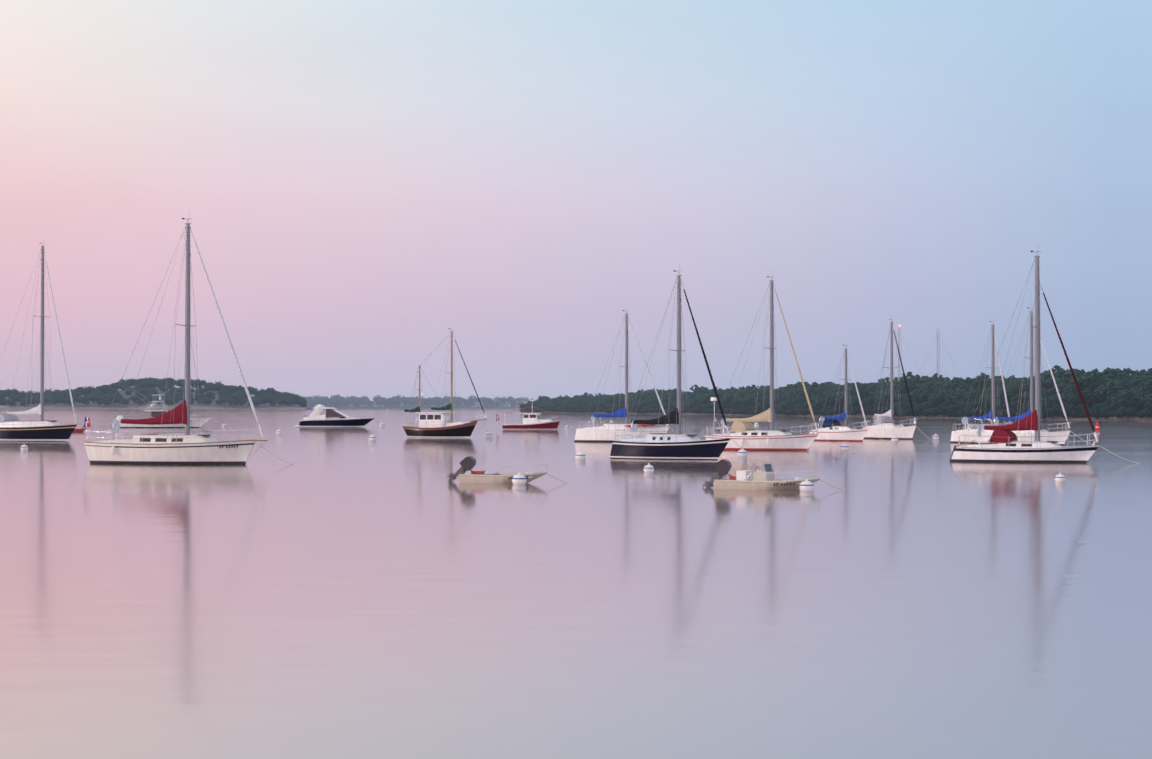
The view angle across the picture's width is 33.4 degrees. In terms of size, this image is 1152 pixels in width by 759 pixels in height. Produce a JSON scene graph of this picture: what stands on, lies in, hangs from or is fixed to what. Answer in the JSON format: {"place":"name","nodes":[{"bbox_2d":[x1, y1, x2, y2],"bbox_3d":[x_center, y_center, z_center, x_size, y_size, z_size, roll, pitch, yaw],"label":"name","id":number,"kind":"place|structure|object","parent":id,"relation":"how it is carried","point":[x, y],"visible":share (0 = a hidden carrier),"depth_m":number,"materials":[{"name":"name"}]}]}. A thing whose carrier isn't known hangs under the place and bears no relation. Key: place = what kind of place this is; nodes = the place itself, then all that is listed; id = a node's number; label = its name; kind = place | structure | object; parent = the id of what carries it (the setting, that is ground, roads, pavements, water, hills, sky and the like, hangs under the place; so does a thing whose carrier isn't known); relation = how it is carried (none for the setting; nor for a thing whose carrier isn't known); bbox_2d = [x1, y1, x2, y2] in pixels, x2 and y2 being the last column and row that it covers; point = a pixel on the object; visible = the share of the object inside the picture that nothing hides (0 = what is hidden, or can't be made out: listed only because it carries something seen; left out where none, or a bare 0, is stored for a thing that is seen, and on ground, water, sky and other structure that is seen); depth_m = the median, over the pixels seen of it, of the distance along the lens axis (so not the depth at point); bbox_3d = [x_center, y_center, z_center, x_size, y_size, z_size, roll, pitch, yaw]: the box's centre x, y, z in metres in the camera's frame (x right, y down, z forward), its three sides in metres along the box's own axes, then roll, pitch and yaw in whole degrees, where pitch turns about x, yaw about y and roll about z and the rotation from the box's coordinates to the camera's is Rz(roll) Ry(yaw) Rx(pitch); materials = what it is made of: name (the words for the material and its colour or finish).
{"place":"outdoors","nodes":[
{"label":"outdoors","id":0,"kind":"place"},
{"bbox_2d":[0,387,311,409],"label":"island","id":1,"kind":"structure","parent":0,"point":[213,405],"depth_m":2143.37,"materials":[{"name":"green plant"}]},
{"bbox_2d":[306,403,520,408],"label":"shoreline","id":2,"kind":"structure","parent":0,"point":[465,406],"depth_m":2795.48,"materials":[{"name":"green plant"}]},
{"bbox_2d":[422,397,435,407],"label":"tree","id":3,"kind":"object","parent":2,"relation":"on","point":[428,400],"visible":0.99,"depth_m":2779.27,"materials":[{"name":"green plant"}]},
{"bbox_2d":[0,409,1151,758],"bbox_3d":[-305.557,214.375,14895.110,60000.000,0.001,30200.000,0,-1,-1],"label":"water surface","id":4,"kind":"object","parent":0,"point":[352,593],"depth_m":31.75,"materials":[{"name":"liquid"}]},
{"bbox_2d":[0,243,94,440],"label":"sailboat","id":5,"kind":"object","parent":4,"relation":"on","point":[13,427],"visible":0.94,"depth_m":176.57,"materials":[{"name":"grey"}]},
{"bbox_2d":[111,390,225,427],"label":"sport fisher","id":6,"kind":"object","parent":4,"relation":"on","point":[197,423],"visible":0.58,"depth_m":288.61,"materials":[{"name":"grey"}]},
{"bbox_2d":[83,218,293,464],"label":"sailboat","id":7,"kind":"object","parent":4,"relation":"on","point":[188,448],"visible":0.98,"depth_m":106.10,"materials":[{"name":"grey plastic"}]},
{"bbox_2d":[296,404,390,426],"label":"express cruiser","id":8,"kind":"object","parent":4,"relation":"on","point":[333,417],"visible":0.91,"depth_m":295.47,"materials":[{"name":"grey plastic"}]},
{"bbox_2d":[402,328,498,437],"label":"sailboat","id":9,"kind":"object","parent":4,"relation":"on","point":[437,425],"visible":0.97,"depth_m":195.90,"materials":[{"name":"grey"}]},
{"bbox_2d":[447,456,566,482],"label":"skiff","id":10,"kind":"object","parent":4,"relation":"on","point":[468,463],"visible":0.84,"depth_m":80.04,"materials":[{"name":"grey plastic"}]},
{"bbox_2d":[512,470,525,484],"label":"mooring buoy","id":11,"kind":"object","parent":4,"relation":"on","point":[519,478],"visible":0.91,"depth_m":78.08,"materials":[{"name":"white plastic"}]},
{"bbox_2d":[496,406,573,429],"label":"lobster boat","id":12,"kind":"object","parent":4,"relation":"on","point":[532,421],"visible":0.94,"depth_m":265.52,"materials":[{"name":"red"}]},
{"bbox_2d":[575,449,585,459],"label":"mooring buoy","id":13,"kind":"object","parent":4,"relation":"on","point":[580,455],"visible":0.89,"depth_m":114.92,"materials":[{"name":"white plastic"}]},
{"bbox_2d":[574,310,675,441],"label":"white sloop","id":14,"kind":"object","parent":4,"relation":"on","point":[604,432],"visible":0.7,"depth_m":172.78,"materials":[{"name":"grey plastic"}]},
{"bbox_2d":[644,462,653,472],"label":"mooring buoy","id":15,"kind":"object","parent":4,"relation":"on","point":[648,468],"visible":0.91,"depth_m":92.46,"materials":[{"name":"white plastic"}]},
{"bbox_2d":[610,270,766,460],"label":"sailboat","id":16,"kind":"object","parent":4,"relation":"on","point":[678,446],"visible":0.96,"depth_m":115.98,"materials":[{"name":"blue"}]},
{"bbox_2d":[738,446,746,456],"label":"mooring buoy","id":17,"kind":"object","parent":4,"relation":"on","point":[742,453],"visible":0.77,"depth_m":121.72,"materials":[{"name":"white plastic"}]},
{"bbox_2d":[703,459,844,490],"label":"skiff","id":18,"kind":"object","parent":4,"relation":"on","point":[762,479],"visible":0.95,"depth_m":73.86,"materials":[{"name":"grey plastic"}]},
{"bbox_2d":[705,276,846,450],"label":"white sloop","id":19,"kind":"object","parent":4,"relation":"on","point":[744,433],"visible":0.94,"depth_m":140.28,"materials":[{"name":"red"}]},
{"bbox_2d":[800,476,813,490],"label":"mooring buoy","id":20,"kind":"object","parent":4,"relation":"on","point":[806,485],"visible":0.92,"depth_m":72.12,"materials":[{"name":"white plastic"}]},
{"bbox_2d":[809,345,886,441],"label":"sloop","id":21,"kind":"object","parent":4,"relation":"on","point":[834,430],"visible":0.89,"depth_m":177.62,"materials":[{"name":"white plastic"}]},
{"bbox_2d":[863,319,927,438],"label":"white sloop","id":22,"kind":"object","parent":4,"relation":"on","point":[885,427],"visible":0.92,"depth_m":188.80,"materials":[{"name":"grey plastic"}]},
{"bbox_2d":[950,321,1012,442],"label":"white sloop","id":23,"kind":"object","parent":4,"relation":"on","point":[955,434],"visible":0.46,"depth_m":166.19,"materials":[{"name":"grey"}]},
{"bbox_2d":[969,307,1091,445],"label":"white sloop","id":24,"kind":"object","parent":4,"relation":"on","point":[1062,435],"visible":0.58,"depth_m":158.28,"materials":[{"name":"grey plastic"}]},
{"bbox_2d":[949,251,1139,463],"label":"white sloop","id":25,"kind":"object","parent":4,"relation":"on","point":[1009,447],"visible":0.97,"depth_m":109.47,"materials":[{"name":"grey plastic"}]},
{"bbox_2d":[1055,471,1065,481],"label":"mooring buoy","id":26,"kind":"object","parent":4,"relation":"on","point":[1060,477],"visible":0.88,"depth_m":81.10,"materials":[{"name":"white plastic"}]},
{"bbox_2d":[0,0,1151,400],"label":"sky","id":27,"kind":"structure","parent":0,"point":[357,183],"materials":[{"name":"blue"}]},
{"bbox_2d":[521,412,1151,421],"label":"shore","id":28,"kind":"structure","parent":0,"point":[1071,418],"depth_m":517.45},
{"bbox_2d":[552,395,565,402],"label":"tree","id":29,"kind":"object","parent":28,"relation":"on","point":[558,399],"visible":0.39,"depth_m":975.24,"materials":[{"name":"green plant"}]},
{"bbox_2d":[610,393,629,403],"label":"tree","id":30,"kind":"object","parent":28,"relation":"on","point":[618,395],"visible":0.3,"depth_m":870.64,"materials":[{"name":"green plant"}]},
{"bbox_2d":[636,392,652,400],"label":"tree","id":31,"kind":"object","parent":28,"relation":"on","point":[644,395],"visible":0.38,"depth_m":831.30,"materials":[{"name":"green plant"}]},
{"bbox_2d":[664,388,688,402],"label":"tree","id":32,"kind":"object","parent":28,"relation":"on","point":[669,397],"visible":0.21,"depth_m":792.29,"materials":[{"name":"green plant"}]},
{"bbox_2d":[675,392,695,401],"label":"tree","id":33,"kind":"object","parent":28,"relation":"on","point":[684,395],"visible":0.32,"depth_m":772.64,"materials":[{"name":"green plant"}]},
{"bbox_2d":[689,384,709,394],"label":"tree","id":34,"kind":"object","parent":28,"relation":"on","point":[702,389],"visible":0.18,"depth_m":790.20,"materials":[{"name":"green plant"}]},
{"bbox_2d":[698,393,713,404],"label":"tree","id":35,"kind":"object","parent":28,"relation":"on","point":[705,398],"visible":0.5,"depth_m":739.95,"materials":[{"name":"green plant"}]},
{"bbox_2d":[713,389,729,397],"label":"tree","id":36,"kind":"object","parent":28,"relation":"on","point":[719,392],"visible":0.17,"depth_m":732.56,"materials":[{"name":"green plant"}]},
{"bbox_2d":[716,392,733,407],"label":"tree","id":37,"kind":"object","parent":28,"relation":"on","point":[727,398],"visible":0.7,"depth_m":713.98,"materials":[{"name":"green plant"}]},
{"bbox_2d":[729,388,750,393],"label":"tree","id":38,"kind":"object","parent":28,"relation":"on","point":[735,390],"visible":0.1,"depth_m":722.84,"materials":[{"name":"green plant"}]},
{"bbox_2d":[731,390,754,400],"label":"tree","id":39,"kind":"object","parent":28,"relation":"on","point":[744,393],"visible":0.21,"depth_m":709.63,"materials":[{"name":"green plant"}]},
{"bbox_2d":[741,395,755,414],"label":"tree","id":40,"kind":"object","parent":28,"relation":"on","point":[748,399],"visible":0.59,"depth_m":683.11,"materials":[{"name":"green plant"}]},
{"bbox_2d":[756,389,769,401],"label":"tree","id":41,"kind":"object","parent":28,"relation":"on","point":[761,395],"visible":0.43,"depth_m":672.90,"materials":[{"name":"green plant"}]},
{"bbox_2d":[774,393,788,403],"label":"tree","id":42,"kind":"object","parent":28,"relation":"on","point":[782,398],"visible":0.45,"depth_m":654.16,"materials":[{"name":"green plant"}]},
{"bbox_2d":[782,384,801,389],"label":"tree","id":43,"kind":"object","parent":28,"relation":"on","point":[788,386],"visible":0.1,"depth_m":710.10,"materials":[{"name":"green plant"}]},
{"bbox_2d":[788,390,804,400],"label":"tree","id":44,"kind":"object","parent":28,"relation":"on","point":[796,394],"visible":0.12,"depth_m":645.30,"materials":[{"name":"green plant"}]},
{"bbox_2d":[787,396,807,409],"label":"tree","id":45,"kind":"object","parent":28,"relation":"on","point":[798,400],"visible":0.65,"depth_m":634.02,"materials":[{"name":"green plant"}]},
{"bbox_2d":[807,382,832,396],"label":"tree","id":46,"kind":"object","parent":28,"relation":"on","point":[812,387],"visible":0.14,"depth_m":635.22,"materials":[{"name":"green plant"}]},
{"bbox_2d":[813,386,827,397],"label":"tree","id":47,"kind":"object","parent":28,"relation":"on","point":[819,391],"visible":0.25,"depth_m":624.47,"materials":[{"name":"green plant"}]},
{"bbox_2d":[820,388,844,402],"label":"tree","id":48,"kind":"object","parent":28,"relation":"on","point":[839,392],"visible":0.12,"depth_m":603.03,"materials":[{"name":"green plant"}]},
{"bbox_2d":[823,393,843,406],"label":"tree","id":49,"kind":"object","parent":28,"relation":"on","point":[828,399],"visible":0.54,"depth_m":595.96,"materials":[{"name":"green plant"}]},
{"bbox_2d":[837,395,850,407],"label":"tree","id":50,"kind":"object","parent":28,"relation":"on","point":[841,398],"visible":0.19,"depth_m":586.76,"materials":[{"name":"green plant"}]},
{"bbox_2d":[835,382,860,391],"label":"tree","id":51,"kind":"object","parent":28,"relation":"on","point":[858,384],"visible":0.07,"depth_m":604.67,"materials":[{"name":"green plant"}]},
{"bbox_2d":[848,395,860,411],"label":"tree","id":52,"kind":"object","parent":28,"relation":"on","point":[854,400],"visible":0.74,"depth_m":574.44,"materials":[{"name":"green plant"}]},
{"bbox_2d":[853,382,886,395],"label":"tree","id":53,"kind":"object","parent":28,"relation":"on","point":[871,384],"visible":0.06,"depth_m":584.18,"materials":[{"name":"green plant"}]},
{"bbox_2d":[857,384,887,399],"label":"tree","id":54,"kind":"object","parent":28,"relation":"on","point":[864,390],"visible":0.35,"depth_m":570.22,"materials":[{"name":"green plant"}]},
{"bbox_2d":[862,389,884,408],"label":"tree","id":55,"kind":"object","parent":28,"relation":"on","point":[871,399],"visible":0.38,"depth_m":562.50,"materials":[{"name":"green plant"}]},
{"bbox_2d":[869,377,895,383],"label":"tree","id":56,"kind":"object","parent":28,"relation":"on","point":[886,379],"visible":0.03,"depth_m":614.58,"materials":[{"name":"green plant"}]},
{"bbox_2d":[880,388,903,406],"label":"tree","id":57,"kind":"object","parent":28,"relation":"on","point":[885,397],"visible":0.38,"depth_m":553.29,"materials":[{"name":"green plant"}]},
{"bbox_2d":[880,322,905,380],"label":"radio mast","id":58,"kind":"object","parent":28,"relation":"on","point":[899,325],"visible":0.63,"depth_m":641.93,"materials":[{"name":"silver metal"}]},
{"bbox_2d":[893,393,904,402],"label":"tree","id":59,"kind":"object","parent":28,"relation":"on","point":[896,399],"visible":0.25,"depth_m":546.51,"materials":[{"name":"green plant"}]},
{"bbox_2d":[893,371,929,394],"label":"tree","id":60,"kind":"object","parent":28,"relation":"on","point":[914,382],"visible":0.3,"depth_m":553.81,"materials":[{"name":"green plant"}]},
{"bbox_2d":[926,376,947,381],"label":"tree","id":61,"kind":"object","parent":28,"relation":"on","point":[939,379],"visible":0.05,"depth_m":608.40,"materials":[{"name":"green plant"}]},
{"bbox_2d":[920,329,957,376],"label":"radio mast","id":62,"kind":"object","parent":28,"relation":"on","point":[939,353],"visible":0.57,"depth_m":642.23,"materials":[{"name":"silver metal"}]},
{"bbox_2d":[942,377,975,401],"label":"tree","id":63,"kind":"object","parent":28,"relation":"on","point":[955,383],"visible":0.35,"depth_m":510.40,"materials":[{"name":"green plant"}]},
{"bbox_2d":[965,386,986,392],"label":"tree","id":64,"kind":"object","parent":28,"relation":"on","point":[981,389],"visible":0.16,"depth_m":506.31,"materials":[{"name":"green plant"}]},
{"bbox_2d":[969,387,991,398],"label":"tree","id":65,"kind":"object","parent":28,"relation":"on","point":[975,392],"visible":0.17,"depth_m":497.36,"materials":[{"name":"green plant"}]},
{"bbox_2d":[972,391,991,407],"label":"tree","id":66,"kind":"object","parent":28,"relation":"on","point":[975,403],"visible":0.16,"depth_m":485.56,"materials":[{"name":"green plant"}]},
{"bbox_2d":[967,372,1002,387],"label":"tree","id":67,"kind":"object","parent":28,"relation":"on","point":[982,383],"visible":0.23,"depth_m":514.47,"materials":[{"name":"green plant"}]},
{"bbox_2d":[979,394,1000,409],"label":"tree","id":68,"kind":"object","parent":28,"relation":"on","point":[987,403],"visible":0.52,"depth_m":478.98,"materials":[{"name":"green plant"}]},
{"bbox_2d":[995,395,1008,408],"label":"tree","id":69,"kind":"object","parent":28,"relation":"on","point":[1001,404],"visible":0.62,"depth_m":473.69,"materials":[{"name":"green plant"}]},
{"bbox_2d":[1005,408,1017,416],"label":"tree","id":70,"kind":"object","parent":28,"relation":"on","point":[1013,412],"visible":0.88,"depth_m":468.05,"materials":[{"name":"green plant"}]},
{"bbox_2d":[995,377,1034,394],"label":"tree","id":71,"kind":"object","parent":28,"relation":"on","point":[1023,380],"visible":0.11,"depth_m":482.04,"materials":[{"name":"green plant"}]},
{"bbox_2d":[997,383,1033,407],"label":"tree","id":72,"kind":"object","parent":28,"relation":"on","point":[1015,387],"visible":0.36,"depth_m":470.50,"materials":[{"name":"green plant"}]},
{"bbox_2d":[1007,388,1025,403],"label":"tree","id":73,"kind":"object","parent":28,"relation":"on","point":[1018,396],"visible":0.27,"depth_m":470.58,"materials":[{"name":"green plant"}]},
{"bbox_2d":[1011,399,1024,410],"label":"tree","id":74,"kind":"object","parent":28,"relation":"on","point":[1016,405],"visible":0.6,"depth_m":465.00,"materials":[{"name":"green plant"}]},
{"bbox_2d":[1019,388,1051,401],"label":"tree","id":75,"kind":"object","parent":28,"relation":"on","point":[1027,396],"visible":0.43,"depth_m":462.12,"materials":[{"name":"green plant"}]},
{"bbox_2d":[1025,395,1048,409],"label":"tree","id":76,"kind":"object","parent":28,"relation":"on","point":[1027,406],"visible":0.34,"depth_m":458.90,"materials":[{"name":"green plant"}]},
{"bbox_2d":[1042,408,1053,416],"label":"tree","id":77,"kind":"object","parent":28,"relation":"on","point":[1048,413],"visible":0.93,"depth_m":451.23,"materials":[{"name":"green plant"}]},
{"bbox_2d":[1041,394,1057,415],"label":"tree","id":78,"kind":"object","parent":28,"relation":"on","point":[1051,399],"visible":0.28,"depth_m":453.20,"materials":[{"name":"green plant"}]},
{"bbox_2d":[1042,384,1064,396],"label":"tree","id":79,"kind":"object","parent":28,"relation":"on","point":[1052,391],"visible":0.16,"depth_m":459.45,"materials":[{"name":"green plant"}]},
{"bbox_2d":[1024,365,1085,391],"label":"tree","id":80,"kind":"object","parent":28,"relation":"on","point":[1063,373],"visible":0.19,"depth_m":467.06,"materials":[{"name":"green plant"}]},
{"bbox_2d":[1053,392,1069,406],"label":"tree","id":81,"kind":"object","parent":28,"relation":"on","point":[1064,396],"visible":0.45,"depth_m":447.47,"materials":[{"name":"green plant"}]},
{"bbox_2d":[1054,403,1069,418],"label":"tree","id":82,"kind":"object","parent":28,"relation":"on","point":[1058,408],"visible":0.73,"depth_m":446.57,"materials":[{"name":"green plant"}]},
{"bbox_2d":[1058,406,1071,416],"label":"tree","id":83,"kind":"object","parent":28,"relation":"on","point":[1067,411],"visible":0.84,"depth_m":443.94,"materials":[{"name":"green plant"}]},
{"bbox_2d":[1059,376,1073,396],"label":"tree","id":84,"kind":"object","parent":28,"relation":"on","point":[1066,389],"visible":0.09,"depth_m":453.76,"materials":[{"name":"green plant"}]},
{"bbox_2d":[1063,392,1081,417],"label":"tree","id":85,"kind":"object","parent":28,"relation":"on","point":[1075,399],"visible":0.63,"depth_m":440.25,"materials":[{"name":"green plant"}]},
{"bbox_2d":[1068,368,1114,395],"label":"tree","id":86,"kind":"object","parent":28,"relation":"on","point":[1091,379],"visible":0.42,"depth_m":440.11,"materials":[{"name":"green plant"}]},
{"bbox_2d":[1090,406,1100,418],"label":"tree","id":87,"kind":"object","parent":28,"relation":"on","point":[1095,413],"visible":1,"depth_m":431.11,"materials":[{"name":"green plant"}]},
{"bbox_2d":[1100,405,1112,418],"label":"tree","id":88,"kind":"object","parent":28,"relation":"on","point":[1104,411],"visible":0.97,"depth_m":428.27,"materials":[{"name":"green plant"}]},
{"bbox_2d":[1100,374,1121,385],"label":"tree","id":89,"kind":"object","parent":28,"relation":"on","point":[1118,381],"visible":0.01,"depth_m":463.95,"materials":[{"name":"green plant"}]},
{"bbox_2d":[1096,380,1126,401],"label":"tree","id":90,"kind":"object","parent":28,"relation":"on","point":[1110,389],"visible":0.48,"depth_m":430.70,"materials":[{"name":"green plant"}]},
{"bbox_2d":[1105,393,1117,409],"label":"tree","id":91,"kind":"object","parent":28,"relation":"on","point":[1109,400],"visible":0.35,"depth_m":428.66,"materials":[{"name":"green plant"}]},
{"bbox_2d":[1101,367,1140,380],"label":"tree","id":92,"kind":"object","parent":28,"relation":"on","point":[1117,373],"visible":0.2,"depth_m":486.22,"materials":[{"name":"green plant"}]},
{"bbox_2d":[1116,405,1131,420],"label":"tree","id":93,"kind":"object","parent":28,"relation":"on","point":[1122,412],"visible":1,"depth_m":419.61,"materials":[{"name":"green plant"}]},
{"bbox_2d":[1116,387,1137,409],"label":"tree","id":94,"kind":"object","parent":28,"relation":"on","point":[1122,396],"visible":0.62,"depth_m":421.86,"materials":[{"name":"green plant"}]},
{"bbox_2d":[1126,409,1139,420],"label":"tree","id":95,"kind":"object","parent":28,"relation":"on","point":[1131,414],"visible":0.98,"depth_m":417.83,"materials":[{"name":"green plant"}]},
{"bbox_2d":[1130,375,1147,389],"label":"tree","id":96,"kind":"object","parent":28,"relation":"on","point":[1139,382],"visible":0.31,"depth_m":424.35,"materials":[{"name":"green plant"}]},
{"bbox_2d":[1129,389,1149,412],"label":"tree","id":97,"kind":"object","parent":28,"relation":"on","point":[1135,395],"visible":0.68,"depth_m":417.01,"materials":[{"name":"green plant"}]},
{"bbox_2d":[1128,371,1151,389],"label":"tree","id":98,"kind":"object","parent":28,"relation":"on","point":[1148,374],"visible":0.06,"depth_m":428.42,"materials":[{"name":"green plant"}]},
{"bbox_2d":[1137,409,1147,417],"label":"tree","id":99,"kind":"object","parent":28,"relation":"on","point":[1142,414],"visible":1,"depth_m":413.66,"materials":[{"name":"green plant"}]},
{"bbox_2d":[1136,379,1151,393],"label":"tree","id":100,"kind":"object","parent":28,"relation":"on","point":[1147,385],"visible":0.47,"depth_m":419.01,"materials":[{"name":"green plant"}]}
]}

